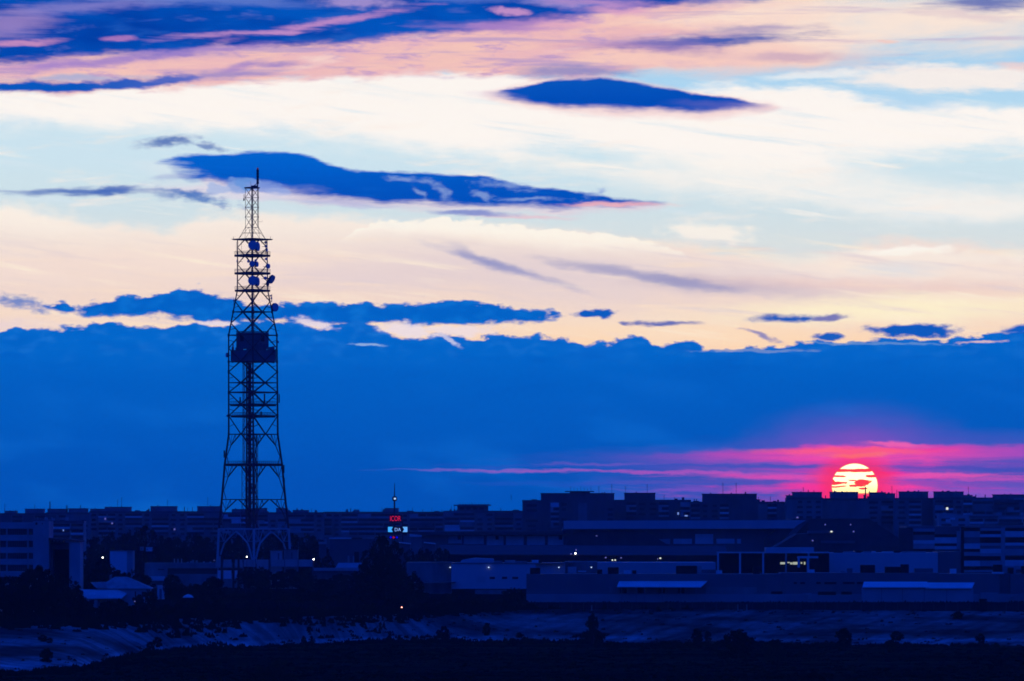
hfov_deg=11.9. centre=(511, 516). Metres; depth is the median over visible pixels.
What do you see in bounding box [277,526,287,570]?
tree
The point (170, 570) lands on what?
window
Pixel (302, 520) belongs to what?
window
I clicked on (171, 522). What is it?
apartment block
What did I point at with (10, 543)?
window
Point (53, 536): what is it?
window
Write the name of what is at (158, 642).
bush
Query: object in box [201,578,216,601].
tree
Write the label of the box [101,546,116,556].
tree
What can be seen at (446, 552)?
tree
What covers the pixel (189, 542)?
tree
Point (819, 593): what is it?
window
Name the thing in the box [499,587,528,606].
tree
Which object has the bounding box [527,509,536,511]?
window
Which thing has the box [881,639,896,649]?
bush
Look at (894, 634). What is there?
bush
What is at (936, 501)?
window
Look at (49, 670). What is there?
reeds
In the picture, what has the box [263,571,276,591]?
tree
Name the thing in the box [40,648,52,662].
bush
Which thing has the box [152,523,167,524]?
window
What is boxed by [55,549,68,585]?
doorway
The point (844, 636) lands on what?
bush
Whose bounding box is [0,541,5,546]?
window
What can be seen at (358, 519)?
window
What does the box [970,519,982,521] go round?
window
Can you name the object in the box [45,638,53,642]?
bush
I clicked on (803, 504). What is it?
apartment block
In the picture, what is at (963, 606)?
boundary wall
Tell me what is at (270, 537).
tree
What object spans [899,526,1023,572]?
parking building
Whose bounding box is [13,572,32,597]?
tree
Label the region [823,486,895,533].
apartment block
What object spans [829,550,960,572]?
white hall
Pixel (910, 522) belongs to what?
window
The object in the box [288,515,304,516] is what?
window
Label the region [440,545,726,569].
building
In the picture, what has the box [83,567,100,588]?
tree
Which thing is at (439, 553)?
tree
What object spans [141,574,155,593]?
tree
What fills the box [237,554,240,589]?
post
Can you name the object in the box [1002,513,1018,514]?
window
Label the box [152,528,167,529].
window
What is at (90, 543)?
tree
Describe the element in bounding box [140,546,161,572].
tree
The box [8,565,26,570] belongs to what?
window
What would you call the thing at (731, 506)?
apartment block
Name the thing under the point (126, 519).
window
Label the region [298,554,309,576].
tree
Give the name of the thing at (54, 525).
window
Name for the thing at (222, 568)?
post
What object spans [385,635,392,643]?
bush
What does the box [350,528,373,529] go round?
window
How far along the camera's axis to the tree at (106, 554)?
2127.55 m
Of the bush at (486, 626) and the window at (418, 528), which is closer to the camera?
the bush at (486, 626)
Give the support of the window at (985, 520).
in the apartment block at (945, 519)
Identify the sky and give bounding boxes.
[0,0,1023,512]
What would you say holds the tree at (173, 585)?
on the ground at (460, 593)
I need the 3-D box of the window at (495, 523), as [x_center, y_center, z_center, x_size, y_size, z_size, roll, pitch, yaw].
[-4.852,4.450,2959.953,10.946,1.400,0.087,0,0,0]
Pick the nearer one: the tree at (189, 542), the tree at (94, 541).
the tree at (94, 541)
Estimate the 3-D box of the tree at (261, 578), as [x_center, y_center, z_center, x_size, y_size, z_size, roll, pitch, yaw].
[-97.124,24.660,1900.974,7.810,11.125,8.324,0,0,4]
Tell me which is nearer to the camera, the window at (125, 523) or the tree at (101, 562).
the tree at (101, 562)
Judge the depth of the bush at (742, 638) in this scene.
1322.82 m
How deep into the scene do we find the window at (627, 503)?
2790.00 m
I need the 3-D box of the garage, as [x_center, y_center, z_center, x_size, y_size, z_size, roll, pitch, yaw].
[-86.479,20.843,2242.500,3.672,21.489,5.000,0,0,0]
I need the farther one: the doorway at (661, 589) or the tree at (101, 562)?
the tree at (101, 562)
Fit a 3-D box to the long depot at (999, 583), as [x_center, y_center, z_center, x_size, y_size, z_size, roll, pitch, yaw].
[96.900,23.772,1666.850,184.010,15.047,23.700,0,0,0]
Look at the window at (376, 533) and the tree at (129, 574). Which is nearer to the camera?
the tree at (129, 574)
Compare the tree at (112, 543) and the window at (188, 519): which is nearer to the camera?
the tree at (112, 543)
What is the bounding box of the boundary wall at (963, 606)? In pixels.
[523,602,1023,610]
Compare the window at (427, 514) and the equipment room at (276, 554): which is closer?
the equipment room at (276, 554)
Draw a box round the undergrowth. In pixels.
[0,599,1022,645]
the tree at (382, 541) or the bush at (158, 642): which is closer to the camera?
the bush at (158, 642)
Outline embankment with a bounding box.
[0,609,1023,670]
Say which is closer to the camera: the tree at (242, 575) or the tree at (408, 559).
the tree at (242, 575)
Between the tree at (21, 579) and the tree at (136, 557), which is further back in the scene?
the tree at (136, 557)
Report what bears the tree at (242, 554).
on the ground at (460, 593)
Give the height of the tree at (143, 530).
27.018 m
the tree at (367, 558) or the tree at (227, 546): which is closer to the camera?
the tree at (367, 558)
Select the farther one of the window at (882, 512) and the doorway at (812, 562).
the window at (882, 512)
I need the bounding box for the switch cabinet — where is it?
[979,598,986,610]
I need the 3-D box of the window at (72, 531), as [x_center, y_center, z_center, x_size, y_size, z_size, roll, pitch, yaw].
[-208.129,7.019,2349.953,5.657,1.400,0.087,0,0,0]
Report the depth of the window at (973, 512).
2689.02 m
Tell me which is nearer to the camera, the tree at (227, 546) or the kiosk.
the kiosk
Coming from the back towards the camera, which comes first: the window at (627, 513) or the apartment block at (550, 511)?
the window at (627, 513)
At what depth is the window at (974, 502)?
2689.02 m
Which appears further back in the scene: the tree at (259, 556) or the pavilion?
the tree at (259, 556)
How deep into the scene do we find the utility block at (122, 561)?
1850.00 m
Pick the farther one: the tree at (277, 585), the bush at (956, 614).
the tree at (277, 585)
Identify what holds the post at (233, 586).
on the ground at (460, 593)
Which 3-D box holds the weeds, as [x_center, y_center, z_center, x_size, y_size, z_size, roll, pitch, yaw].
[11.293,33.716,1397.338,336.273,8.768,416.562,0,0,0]
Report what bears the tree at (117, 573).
on the ground at (460, 593)
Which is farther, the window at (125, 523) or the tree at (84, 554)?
the window at (125, 523)
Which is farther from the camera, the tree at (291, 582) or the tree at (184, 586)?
the tree at (291, 582)
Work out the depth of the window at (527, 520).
2759.52 m
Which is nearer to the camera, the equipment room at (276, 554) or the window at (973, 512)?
the equipment room at (276, 554)
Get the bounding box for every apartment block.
[0,505,45,521]
[30,517,85,564]
[46,502,90,549]
[89,497,223,554]
[222,507,324,558]
[324,507,443,563]
[443,504,521,530]
[522,486,614,530]
[615,486,690,520]
[690,492,784,519]
[785,487,822,518]
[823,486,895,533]
[893,490,932,537]
[933,487,993,525]
[937,509,1023,525]
[992,493,1023,515]
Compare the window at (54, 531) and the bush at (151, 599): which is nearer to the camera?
the bush at (151, 599)
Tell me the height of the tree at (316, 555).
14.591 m
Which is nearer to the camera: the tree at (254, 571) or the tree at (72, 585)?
the tree at (72, 585)
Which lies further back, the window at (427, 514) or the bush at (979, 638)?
the window at (427, 514)
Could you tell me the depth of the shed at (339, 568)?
2080.00 m
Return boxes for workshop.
[145,559,242,587]
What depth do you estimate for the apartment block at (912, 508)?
2699.94 m
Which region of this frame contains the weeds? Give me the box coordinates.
[2,608,1023,670]
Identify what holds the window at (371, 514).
in the apartment block at (356, 523)
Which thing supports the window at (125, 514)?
in the apartment block at (171, 522)
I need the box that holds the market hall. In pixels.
[407,558,715,593]
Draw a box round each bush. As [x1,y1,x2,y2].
[38,635,46,641]
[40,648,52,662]
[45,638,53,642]
[132,594,145,608]
[144,590,158,610]
[146,641,154,649]
[153,637,162,646]
[301,636,305,646]
[308,636,314,645]
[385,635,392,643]
[436,626,449,639]
[482,623,490,634]
[515,632,523,637]
[572,630,608,641]
[690,628,702,641]
[703,630,711,642]
[719,628,754,657]
[834,627,852,644]
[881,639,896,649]
[890,631,904,640]
[950,611,963,618]
[975,633,984,643]
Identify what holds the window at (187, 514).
in the apartment block at (171, 522)
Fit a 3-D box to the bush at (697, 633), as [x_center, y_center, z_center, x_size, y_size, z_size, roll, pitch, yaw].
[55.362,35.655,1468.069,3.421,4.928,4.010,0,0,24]
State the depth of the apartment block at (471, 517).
2959.75 m
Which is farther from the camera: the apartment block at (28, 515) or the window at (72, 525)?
the apartment block at (28, 515)
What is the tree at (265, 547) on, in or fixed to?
on the ground at (460, 593)
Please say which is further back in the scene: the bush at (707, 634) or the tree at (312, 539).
the tree at (312, 539)
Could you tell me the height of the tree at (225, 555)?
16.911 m
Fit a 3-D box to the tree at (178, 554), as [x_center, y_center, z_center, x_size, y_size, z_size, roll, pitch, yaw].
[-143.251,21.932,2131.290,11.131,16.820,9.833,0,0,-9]
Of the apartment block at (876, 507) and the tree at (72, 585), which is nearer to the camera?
the tree at (72, 585)
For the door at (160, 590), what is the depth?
1700.09 m
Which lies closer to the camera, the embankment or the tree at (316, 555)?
the embankment
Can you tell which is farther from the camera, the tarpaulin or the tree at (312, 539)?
the tree at (312, 539)
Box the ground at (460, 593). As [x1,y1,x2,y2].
[85,568,525,611]
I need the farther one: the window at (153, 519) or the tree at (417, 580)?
the window at (153, 519)
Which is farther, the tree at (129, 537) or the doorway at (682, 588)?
the tree at (129, 537)
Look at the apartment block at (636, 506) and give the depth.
2789.91 m
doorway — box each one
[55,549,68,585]
[354,552,358,561]
[620,587,626,592]
[638,587,643,592]
[659,587,664,592]
[678,587,683,592]
[809,559,817,565]
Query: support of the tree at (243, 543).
on the ground at (460, 593)
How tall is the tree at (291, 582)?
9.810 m
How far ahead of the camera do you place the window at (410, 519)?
3004.95 m
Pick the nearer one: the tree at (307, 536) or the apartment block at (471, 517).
the tree at (307, 536)
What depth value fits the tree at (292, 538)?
2363.91 m
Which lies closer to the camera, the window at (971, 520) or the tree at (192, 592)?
the tree at (192, 592)
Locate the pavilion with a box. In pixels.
[717,547,828,572]
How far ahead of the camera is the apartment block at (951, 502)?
2689.75 m
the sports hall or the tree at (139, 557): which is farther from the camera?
the sports hall
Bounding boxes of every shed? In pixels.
[313,563,363,586]
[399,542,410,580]
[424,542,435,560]
[862,582,974,601]
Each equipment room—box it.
[270,550,282,588]
[283,549,298,588]
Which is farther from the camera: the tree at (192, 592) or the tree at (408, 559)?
the tree at (408, 559)
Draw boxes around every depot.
[329,537,386,568]
[526,564,1023,601]
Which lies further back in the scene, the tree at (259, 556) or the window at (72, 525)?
the window at (72, 525)
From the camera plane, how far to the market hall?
1903.00 m
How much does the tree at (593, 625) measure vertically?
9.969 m
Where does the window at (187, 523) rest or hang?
in the apartment block at (171, 522)
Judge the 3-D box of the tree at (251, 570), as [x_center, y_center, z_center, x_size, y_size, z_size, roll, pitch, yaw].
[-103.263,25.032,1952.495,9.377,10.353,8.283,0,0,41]
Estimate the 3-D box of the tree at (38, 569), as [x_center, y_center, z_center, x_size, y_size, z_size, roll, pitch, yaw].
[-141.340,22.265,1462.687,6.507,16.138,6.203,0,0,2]
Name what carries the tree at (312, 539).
on the ground at (460, 593)
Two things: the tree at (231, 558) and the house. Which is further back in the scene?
the tree at (231, 558)
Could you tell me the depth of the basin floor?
1268.57 m
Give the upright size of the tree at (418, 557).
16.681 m
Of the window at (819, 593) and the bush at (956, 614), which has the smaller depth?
the bush at (956, 614)
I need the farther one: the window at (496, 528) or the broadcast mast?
the window at (496, 528)
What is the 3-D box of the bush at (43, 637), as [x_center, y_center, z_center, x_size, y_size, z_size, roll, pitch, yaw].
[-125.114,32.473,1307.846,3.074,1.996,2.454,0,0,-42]
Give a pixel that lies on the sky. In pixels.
(520, 250)
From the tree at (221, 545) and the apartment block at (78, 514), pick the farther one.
the apartment block at (78, 514)
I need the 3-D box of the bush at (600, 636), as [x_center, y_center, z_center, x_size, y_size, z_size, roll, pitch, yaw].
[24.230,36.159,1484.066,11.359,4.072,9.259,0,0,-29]
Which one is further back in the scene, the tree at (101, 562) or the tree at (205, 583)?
the tree at (101, 562)
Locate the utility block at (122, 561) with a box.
[110,550,134,577]
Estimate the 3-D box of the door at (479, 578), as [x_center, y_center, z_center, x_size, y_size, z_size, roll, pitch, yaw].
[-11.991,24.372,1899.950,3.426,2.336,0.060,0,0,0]
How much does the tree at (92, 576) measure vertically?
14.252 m
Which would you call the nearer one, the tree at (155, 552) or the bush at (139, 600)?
the bush at (139, 600)
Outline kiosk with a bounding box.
[157,585,164,598]
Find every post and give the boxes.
[220,555,223,587]
[231,555,234,589]
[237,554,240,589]
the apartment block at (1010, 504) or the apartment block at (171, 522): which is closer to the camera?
the apartment block at (1010, 504)
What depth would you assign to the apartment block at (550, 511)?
2759.86 m
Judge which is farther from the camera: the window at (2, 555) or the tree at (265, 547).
the tree at (265, 547)
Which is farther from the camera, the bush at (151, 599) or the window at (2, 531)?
the window at (2, 531)
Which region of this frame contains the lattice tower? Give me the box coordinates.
[216,168,290,586]
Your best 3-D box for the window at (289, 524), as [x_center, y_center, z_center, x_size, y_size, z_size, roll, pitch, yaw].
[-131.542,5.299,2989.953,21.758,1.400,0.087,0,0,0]
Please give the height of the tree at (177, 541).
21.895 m
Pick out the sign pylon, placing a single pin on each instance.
(392, 529)
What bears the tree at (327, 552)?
on the ground at (460, 593)
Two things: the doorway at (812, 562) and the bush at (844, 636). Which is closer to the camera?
the bush at (844, 636)
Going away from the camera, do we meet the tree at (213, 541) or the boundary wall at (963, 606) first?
the boundary wall at (963, 606)
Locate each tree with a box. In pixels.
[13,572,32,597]
[21,568,43,595]
[29,565,46,591]
[59,576,83,592]
[63,585,88,617]
[83,550,92,575]
[83,565,108,588]
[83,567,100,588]
[86,536,104,558]
[86,538,96,558]
[91,546,109,574]
[96,558,112,578]
[98,563,119,581]
[99,529,120,553]
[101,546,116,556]
[106,570,124,581]
[123,529,136,549]
[125,544,138,574]
[126,569,138,579]
[128,527,144,578]
[133,571,148,584]
[135,545,157,572]
[138,526,148,574]
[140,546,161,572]
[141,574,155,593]
[145,530,159,562]
[162,574,180,605]
[163,536,186,555]
[164,576,184,601]
[170,534,186,561]
[170,548,193,562]
[179,583,186,600]
[183,584,196,603]
[184,533,194,555]
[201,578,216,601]
[205,578,227,600]
[208,549,224,562]
[210,536,222,549]
[213,547,232,569]
[219,534,233,559]
[224,530,240,572]
[226,551,240,573]
[233,571,253,592]
[235,549,245,571]
[239,535,245,559]
[245,567,260,591]
[246,569,260,590]
[252,566,270,588]
[255,532,269,559]
[256,551,267,575]
[260,534,274,554]
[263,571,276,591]
[268,572,286,589]
[269,533,281,549]
[273,571,290,587]
[276,569,296,591]
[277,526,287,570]
[283,533,299,558]
[286,569,296,591]
[291,535,300,554]
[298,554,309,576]
[299,532,309,567]
[301,535,318,568]
[302,555,317,575]
[310,540,326,564]
[312,553,322,573]
[321,556,335,567]
[326,547,329,567]
[349,563,374,601]
[356,561,392,602]
[359,543,382,586]
[368,534,400,589]
[386,541,403,596]
[403,548,415,571]
[403,571,424,595]
[413,547,430,561]
[418,549,434,561]
[431,547,447,561]
[441,548,451,561]
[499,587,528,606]
[585,611,598,643]
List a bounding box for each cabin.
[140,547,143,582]
[146,547,152,562]
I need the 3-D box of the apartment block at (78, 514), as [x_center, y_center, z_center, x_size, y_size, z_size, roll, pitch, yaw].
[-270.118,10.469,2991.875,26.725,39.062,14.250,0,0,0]
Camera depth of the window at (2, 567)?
1500.69 m
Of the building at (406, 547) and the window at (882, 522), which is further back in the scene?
the window at (882, 522)
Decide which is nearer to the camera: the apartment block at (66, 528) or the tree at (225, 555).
the tree at (225, 555)
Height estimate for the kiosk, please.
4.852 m
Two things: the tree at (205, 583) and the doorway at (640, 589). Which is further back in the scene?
the doorway at (640, 589)
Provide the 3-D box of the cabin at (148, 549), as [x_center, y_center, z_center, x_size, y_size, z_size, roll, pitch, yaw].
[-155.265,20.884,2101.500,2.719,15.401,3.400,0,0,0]
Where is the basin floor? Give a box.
[0,641,1023,680]
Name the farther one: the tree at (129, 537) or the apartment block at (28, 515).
the apartment block at (28, 515)
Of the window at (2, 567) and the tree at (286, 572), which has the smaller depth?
the window at (2, 567)
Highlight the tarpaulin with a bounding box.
[182,594,193,597]
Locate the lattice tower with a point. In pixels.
(255, 344)
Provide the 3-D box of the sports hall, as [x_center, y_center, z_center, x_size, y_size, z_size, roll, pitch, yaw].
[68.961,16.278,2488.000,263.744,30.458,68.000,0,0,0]
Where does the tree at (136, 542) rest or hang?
on the ground at (460, 593)
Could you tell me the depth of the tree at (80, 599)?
1393.10 m
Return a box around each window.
[0,529,5,534]
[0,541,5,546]
[0,553,5,558]
[0,565,5,570]
[8,529,26,534]
[8,541,26,546]
[8,553,26,558]
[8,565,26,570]
[53,524,69,526]
[53,530,69,532]
[53,536,69,537]
[71,524,82,526]
[71,530,82,532]
[99,523,114,524]
[125,514,141,515]
[125,518,141,520]
[125,523,141,524]
[152,518,167,520]
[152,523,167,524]
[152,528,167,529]
[168,568,217,573]
[187,514,203,515]
[187,518,218,520]
[187,523,212,524]
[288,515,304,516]
[289,524,313,525]
[301,519,313,521]
[341,514,356,515]
[341,519,356,520]
[341,523,382,525]
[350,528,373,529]
[358,519,388,520]
[358,533,373,534]
[371,514,399,515]
[376,533,399,534]
[410,519,442,520]
[418,528,433,529]
[427,514,442,515]
[454,513,473,514]
[460,527,473,529]
[495,518,512,519]
[495,523,512,524]
[495,527,512,529]
[526,519,537,521]
[527,504,536,506]
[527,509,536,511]
[626,502,635,504]
[626,512,635,514]
[818,592,835,594]
[881,511,892,513]
[881,516,892,518]
[881,521,892,523]
[909,516,920,518]
[909,521,920,523]
[935,500,952,502]
[935,511,952,512]
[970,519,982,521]
[973,501,992,503]
[973,512,992,513]
[984,519,997,521]
[994,502,1018,504]
[999,519,1021,521]
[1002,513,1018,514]
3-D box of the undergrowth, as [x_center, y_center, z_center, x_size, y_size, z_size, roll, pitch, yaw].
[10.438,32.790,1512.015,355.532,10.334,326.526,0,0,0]
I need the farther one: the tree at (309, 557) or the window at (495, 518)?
the window at (495, 518)
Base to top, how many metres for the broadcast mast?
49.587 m
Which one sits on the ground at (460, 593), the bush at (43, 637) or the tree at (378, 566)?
the tree at (378, 566)
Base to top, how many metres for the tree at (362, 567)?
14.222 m
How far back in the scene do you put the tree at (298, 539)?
2471.77 m
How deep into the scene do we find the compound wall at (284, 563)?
2035.00 m
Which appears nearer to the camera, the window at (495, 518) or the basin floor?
the basin floor
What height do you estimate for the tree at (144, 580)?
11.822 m
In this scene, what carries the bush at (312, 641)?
on the basin floor
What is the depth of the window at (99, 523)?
3010.09 m
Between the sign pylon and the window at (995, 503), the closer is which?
the sign pylon
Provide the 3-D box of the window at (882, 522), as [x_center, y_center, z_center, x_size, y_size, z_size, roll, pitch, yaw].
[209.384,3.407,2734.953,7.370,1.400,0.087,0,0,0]
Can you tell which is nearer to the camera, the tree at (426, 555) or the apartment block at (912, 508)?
the tree at (426, 555)
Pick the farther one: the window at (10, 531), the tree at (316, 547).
the tree at (316, 547)
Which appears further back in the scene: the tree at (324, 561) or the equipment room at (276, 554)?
the tree at (324, 561)
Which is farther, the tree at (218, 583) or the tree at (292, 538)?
the tree at (292, 538)
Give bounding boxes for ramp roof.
[772,517,898,551]
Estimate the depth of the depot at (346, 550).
2250.00 m
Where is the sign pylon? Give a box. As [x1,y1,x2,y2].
[388,515,407,554]
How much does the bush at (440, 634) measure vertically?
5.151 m
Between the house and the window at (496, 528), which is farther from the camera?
the window at (496, 528)
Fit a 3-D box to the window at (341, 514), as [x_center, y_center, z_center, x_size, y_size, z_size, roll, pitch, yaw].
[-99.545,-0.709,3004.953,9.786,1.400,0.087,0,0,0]
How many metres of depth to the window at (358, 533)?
3004.95 m
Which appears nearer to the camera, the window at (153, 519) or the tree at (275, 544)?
the tree at (275, 544)
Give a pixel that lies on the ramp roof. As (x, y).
(825, 541)
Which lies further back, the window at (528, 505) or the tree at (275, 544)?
the window at (528, 505)
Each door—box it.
[159,589,161,598]
[477,576,484,581]
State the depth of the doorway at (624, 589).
1659.49 m
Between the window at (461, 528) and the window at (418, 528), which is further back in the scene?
the window at (418, 528)
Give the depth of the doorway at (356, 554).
2250.05 m
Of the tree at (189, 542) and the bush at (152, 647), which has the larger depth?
the tree at (189, 542)
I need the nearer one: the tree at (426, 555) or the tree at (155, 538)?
the tree at (426, 555)
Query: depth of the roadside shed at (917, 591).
1640.00 m
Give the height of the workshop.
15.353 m
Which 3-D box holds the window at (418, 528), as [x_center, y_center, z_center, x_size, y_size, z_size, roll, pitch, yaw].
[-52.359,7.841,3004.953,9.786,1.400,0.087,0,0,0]
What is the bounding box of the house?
[76,575,152,612]
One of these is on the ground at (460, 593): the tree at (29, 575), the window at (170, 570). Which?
the tree at (29, 575)
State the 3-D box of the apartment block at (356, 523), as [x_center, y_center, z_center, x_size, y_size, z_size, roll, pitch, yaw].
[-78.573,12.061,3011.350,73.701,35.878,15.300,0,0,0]
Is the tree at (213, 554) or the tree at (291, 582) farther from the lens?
the tree at (213, 554)
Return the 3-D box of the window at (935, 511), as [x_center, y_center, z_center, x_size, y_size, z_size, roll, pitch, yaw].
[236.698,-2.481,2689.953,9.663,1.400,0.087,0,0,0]
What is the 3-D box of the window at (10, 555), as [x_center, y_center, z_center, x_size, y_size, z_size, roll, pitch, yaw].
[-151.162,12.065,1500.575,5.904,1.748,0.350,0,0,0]
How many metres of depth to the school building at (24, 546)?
1500.00 m
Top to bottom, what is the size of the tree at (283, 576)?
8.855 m
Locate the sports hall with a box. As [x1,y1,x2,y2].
[405,518,898,556]
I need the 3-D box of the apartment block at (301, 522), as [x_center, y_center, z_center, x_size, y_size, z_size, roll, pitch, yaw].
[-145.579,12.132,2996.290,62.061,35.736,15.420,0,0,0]
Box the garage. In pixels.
[318,538,326,567]
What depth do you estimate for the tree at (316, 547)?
2318.40 m
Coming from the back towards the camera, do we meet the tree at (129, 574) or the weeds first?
the tree at (129, 574)
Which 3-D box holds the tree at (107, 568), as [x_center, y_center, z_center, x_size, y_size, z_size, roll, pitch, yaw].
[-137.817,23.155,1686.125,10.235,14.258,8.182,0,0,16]
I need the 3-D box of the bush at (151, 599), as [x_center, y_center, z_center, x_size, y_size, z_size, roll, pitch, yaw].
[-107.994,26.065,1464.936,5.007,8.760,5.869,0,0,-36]
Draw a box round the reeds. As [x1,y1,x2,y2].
[0,623,999,675]
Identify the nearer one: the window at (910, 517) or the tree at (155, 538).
the tree at (155, 538)
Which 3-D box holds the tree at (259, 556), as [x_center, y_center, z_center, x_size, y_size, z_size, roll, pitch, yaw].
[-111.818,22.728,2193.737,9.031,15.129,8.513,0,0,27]
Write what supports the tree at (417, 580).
on the ground at (460, 593)
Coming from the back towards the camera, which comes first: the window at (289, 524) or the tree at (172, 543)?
the window at (289, 524)
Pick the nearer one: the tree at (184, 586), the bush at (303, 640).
the bush at (303, 640)
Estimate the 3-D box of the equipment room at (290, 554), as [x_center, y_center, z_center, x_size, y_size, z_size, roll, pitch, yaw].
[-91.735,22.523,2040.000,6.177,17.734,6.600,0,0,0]
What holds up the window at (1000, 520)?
in the apartment block at (945, 519)
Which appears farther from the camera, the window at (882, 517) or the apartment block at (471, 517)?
the apartment block at (471, 517)
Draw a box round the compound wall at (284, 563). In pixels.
[216,559,312,588]
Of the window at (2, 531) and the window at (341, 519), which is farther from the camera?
the window at (341, 519)
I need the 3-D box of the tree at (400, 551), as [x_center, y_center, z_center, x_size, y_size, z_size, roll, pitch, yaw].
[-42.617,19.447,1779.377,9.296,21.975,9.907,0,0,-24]
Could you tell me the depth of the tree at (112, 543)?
2484.76 m
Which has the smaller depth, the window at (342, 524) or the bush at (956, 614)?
the bush at (956, 614)
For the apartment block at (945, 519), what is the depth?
2419.40 m
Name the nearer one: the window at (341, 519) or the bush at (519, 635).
the bush at (519, 635)
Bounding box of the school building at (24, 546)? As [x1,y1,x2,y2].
[0,521,84,613]
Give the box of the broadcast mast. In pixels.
[392,483,396,555]

